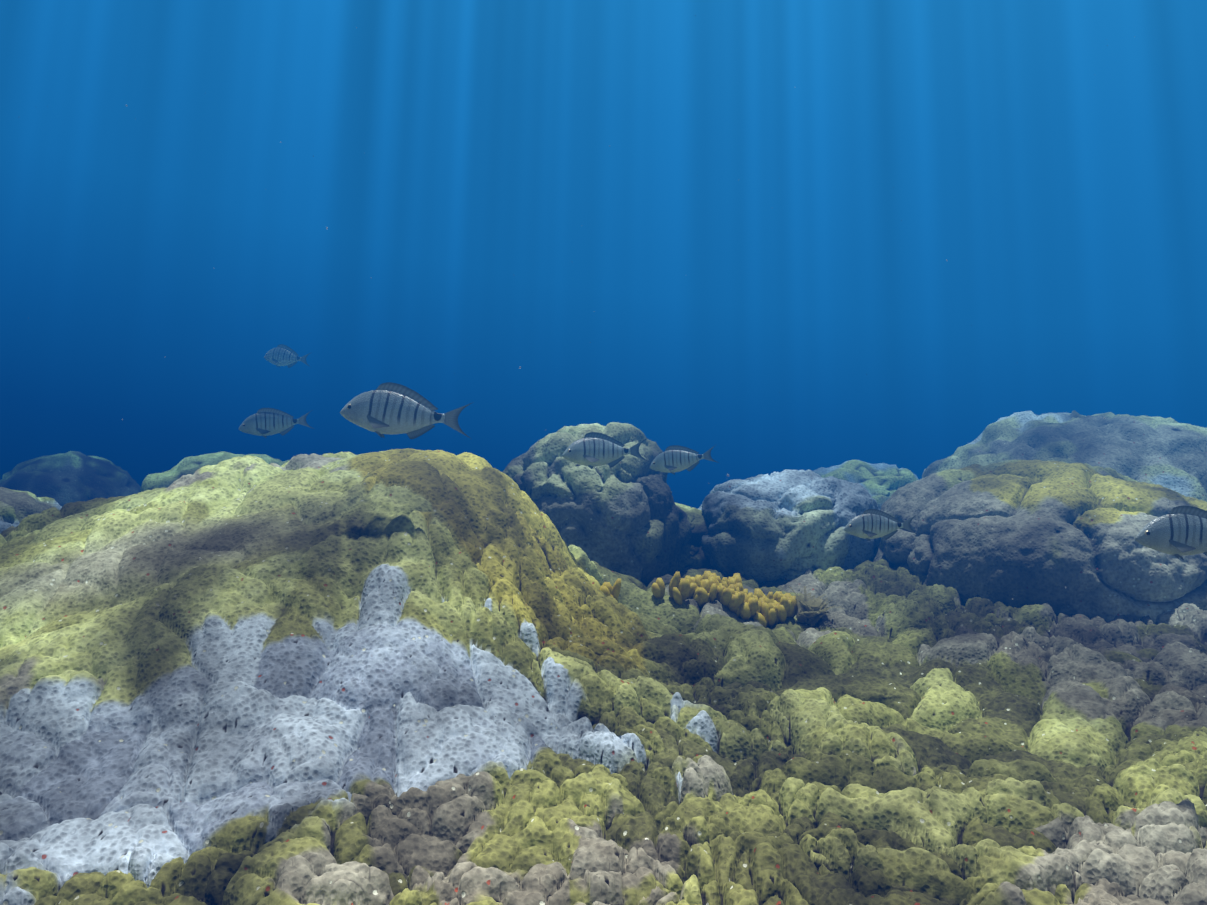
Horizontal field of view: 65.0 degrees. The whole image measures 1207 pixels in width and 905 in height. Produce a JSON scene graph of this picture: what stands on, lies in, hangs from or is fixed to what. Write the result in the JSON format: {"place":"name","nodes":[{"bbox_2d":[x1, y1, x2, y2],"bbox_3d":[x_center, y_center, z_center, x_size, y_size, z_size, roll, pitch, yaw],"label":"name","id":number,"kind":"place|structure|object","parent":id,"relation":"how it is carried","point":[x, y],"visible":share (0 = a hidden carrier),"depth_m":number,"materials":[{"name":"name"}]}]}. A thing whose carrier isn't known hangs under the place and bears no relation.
{"place":"outdoors","nodes":[
{"label":"outdoors","id":0,"kind":"place"},
{"bbox_2d":[239,408,313,437],"bbox_3d":[-1.098,-0.104,3.181,0.246,0.102,0.051,-8,10,-15],"label":"fish","id":1,"kind":"object","parent":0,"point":[264,422],"visible":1,"depth_m":3.17},
{"bbox_2d":[264,344,311,367],"bbox_3d":[-1.392,-0.423,4.167,0.251,0.104,0.052,5,2,21],"label":"fish","id":2,"kind":"object","parent":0,"point":[279,355],"visible":1,"depth_m":4.16},
{"bbox_2d":[340,382,473,438],"bbox_3d":[-0.414,-0.086,1.988,0.286,0.118,0.059,4,0,5],"label":"fish","id":3,"kind":"object","parent":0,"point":[387,408],"visible":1,"depth_m":1.98},
{"bbox_2d":[0,448,1206,904],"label":"sea bed","id":4,"kind":"object","parent":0,"point":[194,710],"visible":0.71,"depth_m":1.65,"materials":[{"name":"green stone"}]},
{"bbox_2d":[0,487,61,533],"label":"rock","id":5,"kind":"object","parent":4,"relation":"on","point":[16,507],"visible":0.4,"depth_m":3.36,"materials":[{"name":"grey stone"}]},
{"bbox_2d":[0,451,140,506],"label":"rock","id":6,"kind":"object","parent":4,"relation":"on","point":[61,479],"visible":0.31,"depth_m":6.72,"materials":[{"name":"grey stone"}]},
{"bbox_2d":[140,451,289,491],"bbox_3d":[-1.938,0.454,5.075,1.139,0.922,1.062,0,0,-1],"label":"rock","id":7,"kind":"object","parent":4,"relation":"on","point":[184,466],"visible":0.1,"depth_m":4.86,"materials":[{"name":"stone"}]},
{"bbox_2d":[502,422,691,585],"bbox_3d":[-0.060,0.240,3.126,0.701,0.675,0.651,0,0,-1],"label":"rock","id":8,"kind":"object","parent":4,"relation":"on","point":[626,515],"visible":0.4,"depth_m":2.89,"materials":[{"name":"grey stone"}]},
{"bbox_2d":[599,578,620,600],"bbox_3d":[0.017,0.364,2.417,0.049,0.086,0.076,0,0,44],"label":"sponge","id":9,"kind":"object","parent":4,"relation":"on","point":[607,589],"visible":0.46,"depth_m":2.41},
{"bbox_2d":[651,572,689,604],"bbox_3d":[0.184,0.361,2.512,0.109,0.091,0.059,0,0,-15],"label":"sponge","id":10,"kind":"object","parent":4,"relation":"on","point":[679,590],"visible":1,"depth_m":2.50},
{"bbox_2d":[675,503,715,569],"bbox_3d":[0.259,0.376,3.244,0.511,0.423,0.486,0,0,-1],"label":"rock","id":11,"kind":"object","parent":4,"relation":"on","point":[692,553],"visible":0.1,"depth_m":3.08,"materials":[{"name":"grey stone"}]},
{"bbox_2d":[685,571,797,627],"bbox_3d":[0.384,0.414,2.623,0.325,0.160,0.160,0,0,-1],"label":"sponge clump","id":12,"kind":"object","parent":4,"relation":"on","point":[731,594],"visible":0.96,"depth_m":2.58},
{"bbox_2d":[698,469,880,582],"bbox_3d":[0.613,0.250,3.251,0.673,0.382,0.620,0,0,-1],"label":"rock","id":13,"kind":"object","parent":4,"relation":"on","point":[786,524],"visible":0.75,"depth_m":3.02,"materials":[{"name":"grey stone"}]},
{"bbox_2d":[789,586,843,626],"bbox_3d":[0.590,0.432,2.610,0.120,0.118,0.171,0,0,-44],"label":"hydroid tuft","id":14,"kind":"object","parent":4,"relation":"on","point":[809,615],"visible":0.94,"depth_m":2.62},
{"bbox_2d":[798,596,841,618],"bbox_3d":[0.589,0.448,2.670,0.117,0.075,0.144,0,0,-12],"label":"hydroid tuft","id":15,"kind":"object","parent":4,"relation":"on","point":[824,606],"visible":0.27,"depth_m":2.65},
{"bbox_2d":[813,460,918,508],"bbox_3d":[1.431,0.369,5.317,0.925,0.659,0.934,0,0,-1],"label":"rock","id":16,"kind":"object","parent":4,"relation":"on","point":[881,483],"visible":0.21,"depth_m":5.10,"materials":[{"name":"grey stone"}]},
{"bbox_2d":[872,459,1206,623],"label":"rock","id":17,"kind":"object","parent":4,"relation":"on","point":[1058,537],"visible":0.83,"depth_m":2.60,"materials":[{"name":"grey stone"}]},
{"bbox_2d":[916,410,1206,501],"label":"rock","id":18,"kind":"object","parent":4,"relation":"on","point":[1170,453],"visible":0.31,"depth_m":3.57,"materials":[{"name":"grey stone"}]},
{"bbox_2d":[0,0,1206,466],"label":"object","id":19,"kind":"structure","parent":0,"point":[473,198],"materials":[{"name":"blue liquid"}]},
{"bbox_2d":[562,432,648,468],"bbox_3d":[0.004,-0.007,2.553,0.241,0.100,0.050,-3,-5,-17],"label":"fish","id":20,"kind":"object","parent":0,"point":[590,449],"visible":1,"depth_m":2.54},
{"bbox_2d":[165,45,1107,741],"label":"water","id":21,"kind":"structure","parent":0,"point":[545,429],"depth_m":0.52,"materials":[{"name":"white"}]},
{"bbox_2d":[650,445,718,474],"bbox_3d":[0.227,0.016,2.699,0.202,0.084,0.042,-11,-3,14],"label":"fish","id":22,"kind":"object","parent":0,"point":[672,459],"visible":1,"depth_m":2.69},
{"bbox_2d":[844,509,917,540],"bbox_3d":[0.604,0.156,2.059,0.170,0.070,0.035,-3,0,-6],"label":"fish","id":23,"kind":"object","parent":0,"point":[868,524],"visible":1,"depth_m":2.05},
{"bbox_2d":[1135,506,1206,559],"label":"fish","id":24,"kind":"object","parent":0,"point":[1178,532],"visible":1,"depth_m":1.46}
]}

